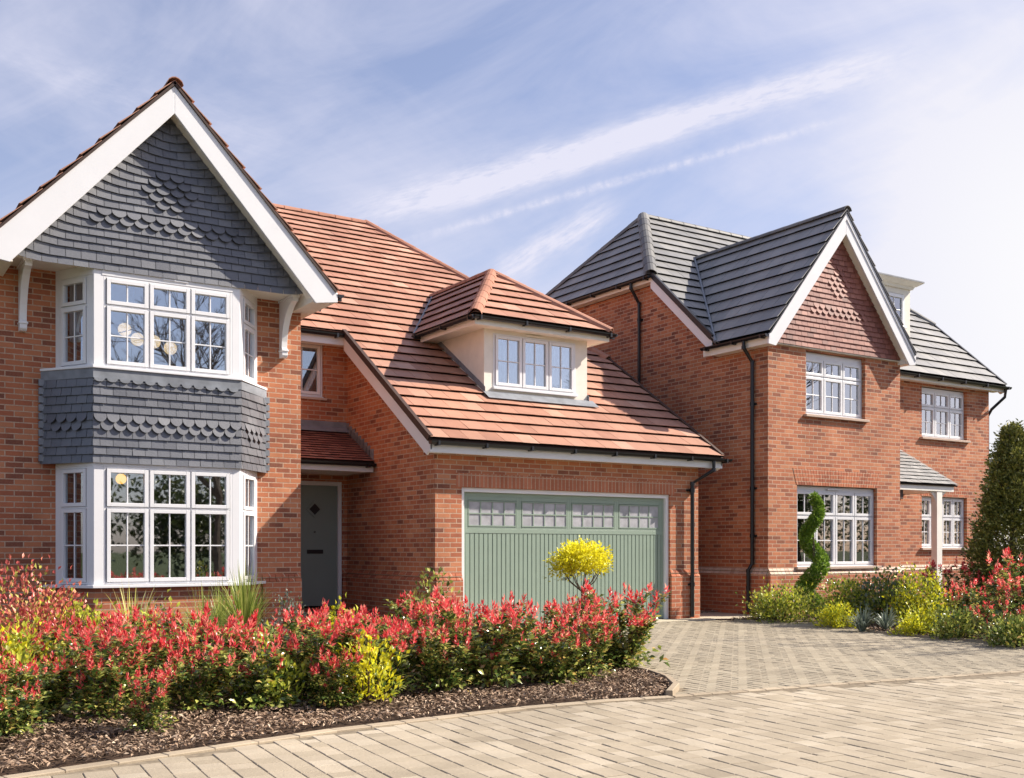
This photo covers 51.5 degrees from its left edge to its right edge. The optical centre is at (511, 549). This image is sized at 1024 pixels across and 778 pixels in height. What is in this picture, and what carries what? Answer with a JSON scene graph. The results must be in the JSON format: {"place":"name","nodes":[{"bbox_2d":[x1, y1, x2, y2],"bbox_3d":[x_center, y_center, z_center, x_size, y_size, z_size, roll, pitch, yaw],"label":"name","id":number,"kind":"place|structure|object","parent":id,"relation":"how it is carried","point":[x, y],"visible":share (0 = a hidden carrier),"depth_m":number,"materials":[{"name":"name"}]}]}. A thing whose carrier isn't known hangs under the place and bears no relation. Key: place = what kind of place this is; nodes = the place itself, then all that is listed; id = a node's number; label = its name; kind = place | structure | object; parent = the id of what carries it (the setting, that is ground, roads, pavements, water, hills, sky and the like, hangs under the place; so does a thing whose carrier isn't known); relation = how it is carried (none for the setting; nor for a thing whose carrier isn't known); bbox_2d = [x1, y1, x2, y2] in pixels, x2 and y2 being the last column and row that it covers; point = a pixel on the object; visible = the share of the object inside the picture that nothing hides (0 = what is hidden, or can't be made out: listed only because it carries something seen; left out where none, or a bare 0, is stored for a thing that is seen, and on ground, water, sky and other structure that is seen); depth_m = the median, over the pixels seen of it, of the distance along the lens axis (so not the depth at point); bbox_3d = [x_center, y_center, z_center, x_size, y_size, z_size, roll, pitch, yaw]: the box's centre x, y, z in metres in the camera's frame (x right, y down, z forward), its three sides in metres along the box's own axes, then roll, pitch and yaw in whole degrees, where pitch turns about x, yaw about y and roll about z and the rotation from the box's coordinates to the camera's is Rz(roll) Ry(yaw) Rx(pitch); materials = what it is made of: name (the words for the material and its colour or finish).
{"place":"outdoors","nodes":[
{"label":"outdoors","id":0,"kind":"place"},
{"bbox_2d":[0,634,670,776],"bbox_3d":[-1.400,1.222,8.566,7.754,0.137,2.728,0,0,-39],"label":"bark mulch","id":1,"kind":"object","parent":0,"point":[252,719],"visible":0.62,"depth_m":7.75,"materials":[{"name":"brown wood"}]},
{"bbox_2d":[0,681,44,740],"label":"photinia shrub","id":2,"kind":"object","parent":1,"relation":"on","point":[22,716],"visible":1,"depth_m":6.95,"materials":[{"name":"green plant"}]},
{"bbox_2d":[0,620,51,695],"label":"photinia shrub","id":3,"kind":"object","parent":1,"relation":"on","point":[42,645],"visible":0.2,"depth_m":8.26,"materials":[{"name":"red plant"}]},
{"bbox_2d":[0,645,53,715],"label":"yellow green shrub","id":4,"kind":"object","parent":1,"relation":"on","point":[23,658],"visible":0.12,"depth_m":7.74,"materials":[{"name":"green plant"}]},
{"bbox_2d":[0,654,60,725],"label":"photinia shrub","id":5,"kind":"object","parent":1,"relation":"on","point":[20,677],"visible":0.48,"depth_m":7.31,"materials":[{"name":"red plant"}]},
{"bbox_2d":[0,599,68,688],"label":"yellow green shrub","id":6,"kind":"object","parent":1,"relation":"on","point":[18,646],"visible":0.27,"depth_m":8.24,"materials":[{"name":"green plant"}]},
{"bbox_2d":[2,649,85,718],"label":"photinia shrub","id":7,"kind":"object","parent":1,"relation":"on","point":[56,695],"visible":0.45,"depth_m":7.86,"materials":[{"name":"red plant"}]},
{"bbox_2d":[0,553,93,663],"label":"bronze shrub","id":8,"kind":"object","parent":1,"relation":"on","point":[27,611],"visible":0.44,"depth_m":9.40,"materials":[{"name":"red plant"}]},
{"bbox_2d":[9,579,103,660],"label":"bronze shrub","id":9,"kind":"object","parent":1,"relation":"on","point":[67,602],"visible":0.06,"depth_m":9.77,"materials":[{"name":"red plant"}]},
{"bbox_2d":[14,610,117,703],"bbox_3d":[-3.487,0.880,8.632,0.810,0.750,0.843,0,0,17],"label":"photinia shrub","id":10,"kind":"object","parent":1,"relation":"on","point":[57,634],"visible":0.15,"depth_m":8.48,"materials":[{"name":"red plant"}]},
{"bbox_2d":[40,593,131,662],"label":"yellow green shrub","id":11,"kind":"object","parent":1,"relation":"on","point":[85,612],"visible":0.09,"depth_m":9.58,"materials":[{"name":"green plant"}]},
{"bbox_2d":[59,621,151,723],"bbox_3d":[-2.945,0.885,7.699,0.639,0.738,0.633,0,0,-18],"label":"photinia shrub","id":12,"kind":"object","parent":1,"relation":"on","point":[109,686],"visible":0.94,"depth_m":7.62,"materials":[{"name":"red plant"}]},
{"bbox_2d":[69,611,168,707],"bbox_3d":[-3.057,0.867,8.245,0.720,0.774,0.700,0,0,-4],"label":"photinia shrub","id":13,"kind":"object","parent":1,"relation":"on","point":[126,627],"visible":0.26,"depth_m":8.18,"materials":[{"name":"red plant"}]},
{"bbox_2d":[108,575,164,632],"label":"spiky plant","id":14,"kind":"object","parent":1,"relation":"on","point":[135,603],"visible":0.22,"depth_m":10.23,"materials":[{"name":"green plant"}]},
{"bbox_2d":[99,602,182,698],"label":"photinia shrub","id":15,"kind":"object","parent":1,"relation":"on","point":[135,616],"visible":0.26,"depth_m":8.87,"materials":[{"name":"red plant"}]},
{"bbox_2d":[115,665,177,734],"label":"photinia shrub","id":16,"kind":"object","parent":1,"relation":"on","point":[158,700],"visible":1,"depth_m":7.18,"materials":[{"name":"red plant"}]},
{"bbox_2d":[118,589,192,676],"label":"shrub","id":17,"kind":"object","parent":1,"relation":"on","point":[163,609],"visible":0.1,"depth_m":9.91,"materials":[{"name":"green plant"}]},
{"bbox_2d":[151,595,189,647],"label":"grey green shrub","id":18,"kind":"object","parent":1,"relation":"on","point":[163,619],"visible":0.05,"depth_m":11.59,"materials":[{"name":"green plant"}]},
{"bbox_2d":[150,643,225,716],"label":"photinia shrub","id":19,"kind":"object","parent":1,"relation":"on","point":[191,691],"visible":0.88,"depth_m":7.94,"materials":[{"name":"green plant"}]},
{"bbox_2d":[144,615,246,700],"bbox_3d":[-2.554,0.895,8.594,0.748,0.719,0.748,0,0,23],"label":"photinia shrub","id":20,"kind":"object","parent":1,"relation":"on","point":[194,645],"visible":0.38,"depth_m":8.52,"materials":[{"name":"red plant"}]},
{"bbox_2d":[161,585,255,653],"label":"grass clump","id":21,"kind":"object","parent":1,"relation":"on","point":[212,615],"visible":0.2,"depth_m":10.58,"materials":[{"name":"green plant"}]},
{"bbox_2d":[192,573,235,641],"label":"grass clump","id":22,"kind":"object","parent":1,"relation":"on","point":[220,602],"visible":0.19,"depth_m":11.56,"materials":[{"name":"green plant"}]},
{"bbox_2d":[174,601,257,693],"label":"photinia shrub","id":23,"kind":"object","parent":1,"relation":"on","point":[201,621],"visible":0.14,"depth_m":9.05,"materials":[{"name":"red plant"}]},
{"bbox_2d":[214,550,277,647],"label":"grass clump","id":24,"kind":"object","parent":1,"relation":"on","point":[246,604],"visible":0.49,"depth_m":10.81,"materials":[{"name":"green plant"}]},
{"bbox_2d":[201,634,298,711],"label":"photinia shrub","id":25,"kind":"object","parent":1,"relation":"on","point":[232,675],"visible":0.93,"depth_m":8.11,"materials":[{"name":"red plant"}]},
{"bbox_2d":[219,618,301,697],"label":"photinia shrub","id":26,"kind":"object","parent":1,"relation":"on","point":[252,645],"visible":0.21,"depth_m":8.89,"materials":[{"name":"red plant"}]},
{"bbox_2d":[231,619,315,708],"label":"shrub","id":27,"kind":"object","parent":1,"relation":"on","point":[286,683],"visible":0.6,"depth_m":8.33,"materials":[{"name":"green plant"}]},
{"bbox_2d":[241,608,314,678],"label":"photinia shrub","id":28,"kind":"object","parent":1,"relation":"on","point":[284,634],"visible":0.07,"depth_m":9.37,"materials":[{"name":"red plant"}]},
{"bbox_2d":[259,589,310,643],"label":"grey green shrub","id":29,"kind":"object","parent":1,"relation":"on","point":[284,601],"visible":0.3,"depth_m":12.01,"materials":[{"name":"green plant"}]},
{"bbox_2d":[274,606,361,703],"bbox_3d":[-1.556,0.856,8.628,0.741,0.798,0.721,0,0,9],"label":"photinia shrub","id":30,"kind":"object","parent":1,"relation":"on","point":[299,655],"visible":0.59,"depth_m":8.50,"materials":[{"name":"red plant"}]},
{"bbox_2d":[282,604,370,687],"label":"photinia shrub","id":31,"kind":"object","parent":1,"relation":"on","point":[290,625],"visible":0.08,"depth_m":9.20,"materials":[{"name":"red plant"}]},
{"bbox_2d":[288,600,366,684],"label":"photinia shrub","id":32,"kind":"object","parent":1,"relation":"on","point":[293,615],"visible":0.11,"depth_m":9.62,"materials":[{"name":"red plant"}]},
{"bbox_2d":[307,646,365,707],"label":"photinia shrub","id":33,"kind":"object","parent":1,"relation":"on","point":[338,696],"visible":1,"depth_m":8.24,"materials":[{"name":"green plant"}]},
{"bbox_2d":[325,592,357,628],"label":"yellow green shrub","id":34,"kind":"object","parent":1,"relation":"on","point":[332,618],"visible":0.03,"depth_m":10.33,"materials":[{"name":"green plant"}]},
{"bbox_2d":[334,628,410,702],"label":"yellow green shrub","id":35,"kind":"object","parent":1,"relation":"on","point":[368,690],"visible":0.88,"depth_m":8.41,"materials":[{"name":"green plant"}]},
{"bbox_2d":[336,614,420,700],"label":"photinia shrub","id":36,"kind":"object","parent":1,"relation":"on","point":[395,642],"visible":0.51,"depth_m":8.77,"materials":[{"name":"red plant"}]},
{"bbox_2d":[345,603,427,688],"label":"photinia shrub","id":37,"kind":"object","parent":1,"relation":"on","point":[413,623],"visible":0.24,"depth_m":9.51,"materials":[{"name":"red plant"}]},
{"bbox_2d":[352,607,422,675],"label":"photinia shrub","id":38,"kind":"object","parent":1,"relation":"on","point":[378,621],"visible":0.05,"depth_m":10.07,"materials":[{"name":"red plant"}]},
{"bbox_2d":[377,612,405,626],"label":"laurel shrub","id":39,"kind":"object","parent":1,"relation":"on","point":[391,616],"visible":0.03,"depth_m":11.89,"materials":[{"name":"green plant"}]},
{"bbox_2d":[382,585,477,678],"bbox_3d":[-0.793,0.796,10.302,0.852,0.929,0.863,0,0,-28],"label":"photinia shrub","id":40,"kind":"object","parent":1,"relation":"on","point":[432,598],"visible":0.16,"depth_m":10.22,"materials":[{"name":"red plant"}]},
{"bbox_2d":[399,567,468,628],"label":"laurel shrub","id":41,"kind":"object","parent":1,"relation":"on","point":[422,577],"visible":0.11,"depth_m":11.81,"materials":[{"name":"green plant"}]},
{"bbox_2d":[404,616,476,694],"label":"photinia shrub","id":42,"kind":"object","parent":1,"relation":"on","point":[447,678],"visible":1,"depth_m":9.05,"materials":[{"name":"green plant"}]},
{"bbox_2d":[412,597,486,682],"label":"photinia shrub","id":43,"kind":"object","parent":1,"relation":"on","point":[427,614],"visible":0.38,"depth_m":9.66,"materials":[{"name":"red plant"}]},
{"bbox_2d":[442,595,526,679],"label":"photinia shrub","id":44,"kind":"object","parent":1,"relation":"on","point":[480,614],"visible":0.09,"depth_m":9.99,"materials":[{"name":"red plant"}]},
{"bbox_2d":[441,590,539,688],"bbox_3d":[-0.226,0.823,9.524,0.881,0.892,0.862,0,0,-15],"label":"photinia shrub","id":45,"kind":"object","parent":1,"relation":"on","point":[493,649],"visible":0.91,"depth_m":9.39,"materials":[{"name":"red plant"}]},
{"bbox_2d":[510,616,553,666],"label":"photinia shrub","id":46,"kind":"object","parent":1,"relation":"on","point":[543,626],"visible":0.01,"depth_m":10.94,"materials":[{"name":"red plant"}]},
{"bbox_2d":[506,614,569,678],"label":"photinia shrub","id":47,"kind":"object","parent":1,"relation":"on","point":[548,639],"visible":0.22,"depth_m":10.20,"materials":[{"name":"green plant"}]},
{"bbox_2d":[518,618,591,684],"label":"photinia shrub","id":48,"kind":"object","parent":1,"relation":"on","point":[558,652],"visible":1,"depth_m":9.68,"materials":[{"name":"green plant"}]},
{"bbox_2d":[540,598,590,636],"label":"photinia shrub","id":49,"kind":"object","parent":1,"relation":"on","point":[558,606],"visible":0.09,"depth_m":11.20,"materials":[{"name":"red plant"}]},
{"bbox_2d":[543,535,613,609],"bbox_3d":[0.786,0.543,11.996,0.875,1.415,0.847,0,0,-33],"label":"standard tree","id":50,"kind":"object","parent":1,"relation":"on","point":[571,556],"visible":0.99,"depth_m":11.86,"materials":[{"name":"yellow plant"}]},
{"bbox_2d":[543,592,617,670],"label":"photinia shrub","id":51,"kind":"object","parent":1,"relation":"on","point":[556,613],"visible":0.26,"depth_m":10.58,"materials":[{"name":"red plant"}]},
{"bbox_2d":[559,610,618,681],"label":"photinia shrub","id":52,"kind":"object","parent":1,"relation":"on","point":[598,645],"visible":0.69,"depth_m":9.95,"materials":[{"name":"red plant"}]},
{"bbox_2d":[593,604,650,670],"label":"photinia shrub","id":53,"kind":"object","parent":1,"relation":"on","point":[616,641],"visible":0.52,"depth_m":10.83,"materials":[{"name":"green plant"}]},
{"bbox_2d":[576,578,670,667],"bbox_3d":[1.137,0.779,11.132,1.062,0.953,1.156,0,0,41],"label":"photinia shrub","id":54,"kind":"object","parent":1,"relation":"on","point":[635,609],"visible":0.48,"depth_m":11.00,"materials":[{"name":"red plant"}]},
{"bbox_2d":[0,0,1023,548],"label":"sky","id":55,"kind":"structure","parent":0,"point":[516,139],"materials":[{"name":"blue"}]},
{"bbox_2d":[31,673,1023,777],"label":"road paving","id":56,"kind":"structure","parent":0,"point":[965,728],"depth_m":6.83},
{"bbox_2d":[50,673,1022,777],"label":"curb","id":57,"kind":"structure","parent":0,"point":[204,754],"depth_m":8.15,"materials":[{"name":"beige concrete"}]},
{"bbox_2d":[479,618,715,630],"bbox_3d":[1.130,1.256,17.513,5.550,0.048,0.560,0,0,-33],"label":"garage apron","id":58,"kind":"object","parent":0,"point":[678,620],"visible":0.24,"depth_m":18.57,"materials":[{"name":"beige concrete"}]},
{"bbox_2d":[605,663,678,696],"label":"kerb","id":59,"kind":"structure","parent":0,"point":[672,689],"depth_m":9.89,"materials":[{"name":"beige concrete"}]},
{"bbox_2d":[302,556,1023,624],"bbox_3d":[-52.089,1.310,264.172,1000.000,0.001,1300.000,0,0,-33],"label":"ground","id":60,"kind":"structure","parent":0,"point":[335,605],"depth_m":24.22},
{"bbox_2d":[0,695,673,777],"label":"kerb","id":61,"kind":"structure","parent":60,"relation":"on","point":[69,769],"depth_m":7.05,"materials":[{"name":"beige concrete"}]},
{"bbox_2d":[0,76,732,640],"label":"detached house","id":62,"kind":"structure","parent":60,"relation":"on","point":[316,408],"depth_m":16.31,"materials":[{"name":"red brick"}]},
{"bbox_2d":[60,466,87,584],"bbox_3d":[-5.774,-0.312,14.209,0.560,1.565,0.255,0,0,28],"label":"window","id":63,"kind":"structure","parent":62,"relation":"in","point":[73,480],"depth_m":14.13,"materials":[{"name":"white plastic"}]},
{"bbox_2d":[60,275,87,366],"bbox_3d":[-5.815,-3.013,14.134,0.084,1.195,0.560,0,0,-62],"label":"window","id":64,"kind":"structure","parent":62,"relation":"in","point":[73,291],"depth_m":14.13,"materials":[{"name":"white plastic"}]},
{"bbox_2d":[116,473,126,483],"bbox_3d":[-5.457,-1.320,14.815,0.150,0.819,0.146,0,0,-33],"label":"pendant lamp","id":65,"kind":"object","parent":62,"relation":"hanging from","point":[121,478],"visible":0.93,"depth_m":14.77,"materials":[{"name":"yellow glass"}]},
{"bbox_2d":[113,286,176,354],"bbox_3d":[-5.355,-3.321,15.209,1.110,0.958,0.435,0,0,-33],"label":"pendant lamp","id":66,"kind":"object","parent":62,"relation":"hanging from","point":[122,329],"visible":0.6,"depth_m":15.19,"materials":[{"name":"beige glass"}]},
{"bbox_2d":[103,466,231,584],"bbox_3d":[-4.677,-0.313,14.484,1.730,1.565,0.084,0,0,-33],"label":"window","id":67,"kind":"structure","parent":62,"relation":"in","point":[189,508],"depth_m":14.42,"materials":[{"name":"white plastic"}]},
{"bbox_2d":[103,275,231,376],"bbox_3d":[-4.722,-3.012,14.554,1.770,1.195,0.251,0,0,-33],"label":"window","id":68,"kind":"structure","parent":62,"relation":"in","point":[147,309],"depth_m":14.46,"materials":[{"name":"white plastic"}]},
{"bbox_2d":[242,472,255,581],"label":"window","id":69,"kind":"structure","parent":62,"relation":"in","point":[248,480],"depth_m":15.43,"materials":[{"name":"white plastic"}]},
{"bbox_2d":[242,296,255,382],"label":"window","id":70,"kind":"structure","parent":62,"relation":"in","point":[248,308],"depth_m":15.41,"materials":[{"name":"white plastic"}]},
{"bbox_2d":[301,343,323,397],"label":"window","id":71,"kind":"structure","parent":62,"relation":"in","point":[311,354],"depth_m":18.75,"materials":[{"name":"white plastic"}]},
{"bbox_2d":[301,481,341,606],"bbox_3d":[-3.473,-0.080,18.628,1.000,2.220,0.100,0,0,-33],"label":"front door","id":72,"kind":"structure","parent":62,"relation":"in","point":[321,501],"depth_m":18.69,"materials":[{"name":"grey paint"}]},
{"bbox_2d":[462,487,667,622],"bbox_3d":[0.957,0.145,17.651,4.250,2.210,0.110,0,0,-33],"label":"garage door","id":73,"kind":"structure","parent":62,"relation":"in","point":[507,539],"depth_m":17.47,"materials":[{"name":"green paint"}]},
{"bbox_2d":[545,205,1011,614],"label":"detached house","id":74,"kind":"structure","parent":60,"relation":"on","point":[789,369],"depth_m":21.41,"materials":[{"name":"red brick"}]},
{"bbox_2d":[806,352,861,418],"bbox_3d":[6.337,-3.202,20.989,1.770,1.245,0.120,0,0,-33],"label":"window","id":75,"kind":"structure","parent":74,"relation":"in","point":[833,383],"depth_m":21.01,"materials":[{"name":"white plastic"}]},
{"bbox_2d":[797,486,875,566],"bbox_3d":[6.387,-0.423,21.022,2.390,1.595,0.120,0,0,-33],"label":"window","id":76,"kind":"structure","parent":74,"relation":"in","point":[846,535],"depth_m":21.18,"materials":[{"name":"white plastic"}]},
{"bbox_2d":[922,497,963,547],"bbox_3d":[10.078,-0.603,25.098,1.760,1.215,0.284,0,0,-33],"label":"window","id":77,"kind":"structure","parent":74,"relation":"in","point":[952,508],"depth_m":25.19,"materials":[{"name":"white plastic"}]},
{"bbox_2d":[922,387,963,439],"bbox_3d":[10.113,-3.180,25.044,1.720,1.150,0.084,0,0,-33],"label":"window","id":78,"kind":"structure","parent":74,"relation":"in","point":[942,410],"depth_m":25.08,"materials":[{"name":"white plastic"}]},
{"bbox_2d":[673,670,1023,697],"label":"kerb","id":79,"kind":"structure","parent":60,"relation":"on","point":[827,684],"depth_m":9.83,"materials":[{"name":"beige concrete"}]},
{"bbox_2d":[716,603,1013,641],"bbox_3d":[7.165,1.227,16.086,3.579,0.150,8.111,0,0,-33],"label":"bark mulch","id":80,"kind":"object","parent":60,"relation":"on","point":[874,625],"visible":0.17,"depth_m":16.75,"materials":[{"name":"brown wood"}]},
{"bbox_2d":[735,577,823,623],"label":"yellow green shrub","id":81,"kind":"object","parent":80,"relation":"on","point":[782,607],"visible":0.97,"depth_m":18.13,"materials":[{"name":"green plant"}]},
{"bbox_2d":[794,491,830,616],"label":"spiral topiary","id":82,"kind":"object","parent":80,"relation":"on","point":[820,559],"visible":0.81,"depth_m":19.01,"materials":[{"name":"green plant"}]},
{"bbox_2d":[810,596,859,628],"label":"yellow green shrub","id":83,"kind":"object","parent":80,"relation":"on","point":[833,615],"visible":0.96,"depth_m":16.81,"materials":[{"name":"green plant"}]},
{"bbox_2d":[807,571,880,620],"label":"yellow green shrub","id":84,"kind":"object","parent":80,"relation":"on","point":[845,590],"visible":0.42,"depth_m":17.71,"materials":[{"name":"green plant"}]},
{"bbox_2d":[840,604,879,631],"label":"strappy plant","id":85,"kind":"object","parent":80,"relation":"on","point":[861,621],"visible":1,"depth_m":16.07,"materials":[{"name":"grey plant"}]},
{"bbox_2d":[843,565,925,622],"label":"variegated shrub","id":86,"kind":"object","parent":80,"relation":"on","point":[874,597],"visible":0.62,"depth_m":17.48,"materials":[{"name":"green plant"}]},
{"bbox_2d":[868,607,900,631],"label":"strappy plant","id":87,"kind":"object","parent":80,"relation":"on","point":[885,622],"visible":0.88,"depth_m":15.95,"materials":[{"name":"grey plant"}]},
{"bbox_2d":[887,602,938,635],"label":"yellow green shrub","id":88,"kind":"object","parent":80,"relation":"on","point":[917,623],"visible":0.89,"depth_m":15.34,"materials":[{"name":"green plant"}]},
{"bbox_2d":[880,563,964,623],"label":"golden shrub","id":89,"kind":"object","parent":80,"relation":"on","point":[920,600],"visible":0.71,"depth_m":16.85,"materials":[{"name":"yellow plant"}]},
{"bbox_2d":[909,555,980,619],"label":"photinia shrub","id":90,"kind":"object","parent":80,"relation":"on","point":[948,572],"visible":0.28,"depth_m":17.82,"materials":[{"name":"red plant"}]},
{"bbox_2d":[923,604,981,639],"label":"laurel shrub","id":91,"kind":"object","parent":80,"relation":"on","point":[962,624],"visible":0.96,"depth_m":14.66,"materials":[{"name":"green plant"}]},
{"bbox_2d":[941,575,1019,631],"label":"photinia shrub","id":92,"kind":"object","parent":80,"relation":"on","point":[959,600],"visible":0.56,"depth_m":15.37,"materials":[{"name":"red plant"}]},
{"bbox_2d":[958,418,1023,605],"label":"holly tree","id":93,"kind":"object","parent":80,"relation":"on","point":[1001,501],"visible":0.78,"depth_m":17.82,"materials":[{"name":"green plant"}]},
{"bbox_2d":[960,565,1023,622],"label":"photinia shrub","id":94,"kind":"object","parent":80,"relation":"on","point":[1002,578],"visible":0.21,"depth_m":16.34,"materials":[{"name":"red plant"}]},
{"bbox_2d":[967,599,1021,640],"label":"photinia shrub","id":95,"kind":"object","parent":80,"relation":"on","point":[980,623],"visible":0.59,"depth_m":14.20,"materials":[{"name":"red plant"}]},
{"bbox_2d":[979,604,1023,648],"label":"laurel shrub","id":96,"kind":"object","parent":80,"relation":"on","point":[1003,631],"visible":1,"depth_m":13.54,"materials":[{"name":"green plant"}]},
{"bbox_2d":[985,547,1023,621],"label":"photinia shrub","id":97,"kind":"object","parent":80,"relation":"on","point":[1011,568],"visible":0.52,"depth_m":15.97,"materials":[{"name":"red plant"}]},
{"bbox_2d":[996,571,1023,626],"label":"photinia shrub","id":98,"kind":"object","parent":80,"relation":"on","point":[1008,597],"visible":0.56,"depth_m":14.95,"materials":[{"name":"red plant"}]},
{"bbox_2d":[734,619,1014,642],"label":"kerb","id":99,"kind":"structure","parent":60,"relation":"on","point":[927,636],"depth_m":15.57,"materials":[{"name":"grey concrete"}]},
{"bbox_2d":[700,612,751,618],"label":"path","id":100,"kind":"structure","parent":0,"point":[716,615],"depth_m":19.91,"materials":[{"name":"grey concrete"}]},
{"bbox_2d":[530,620,1023,694],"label":"driveway paving","id":101,"kind":"structure","parent":0,"point":[713,655],"depth_m":12.46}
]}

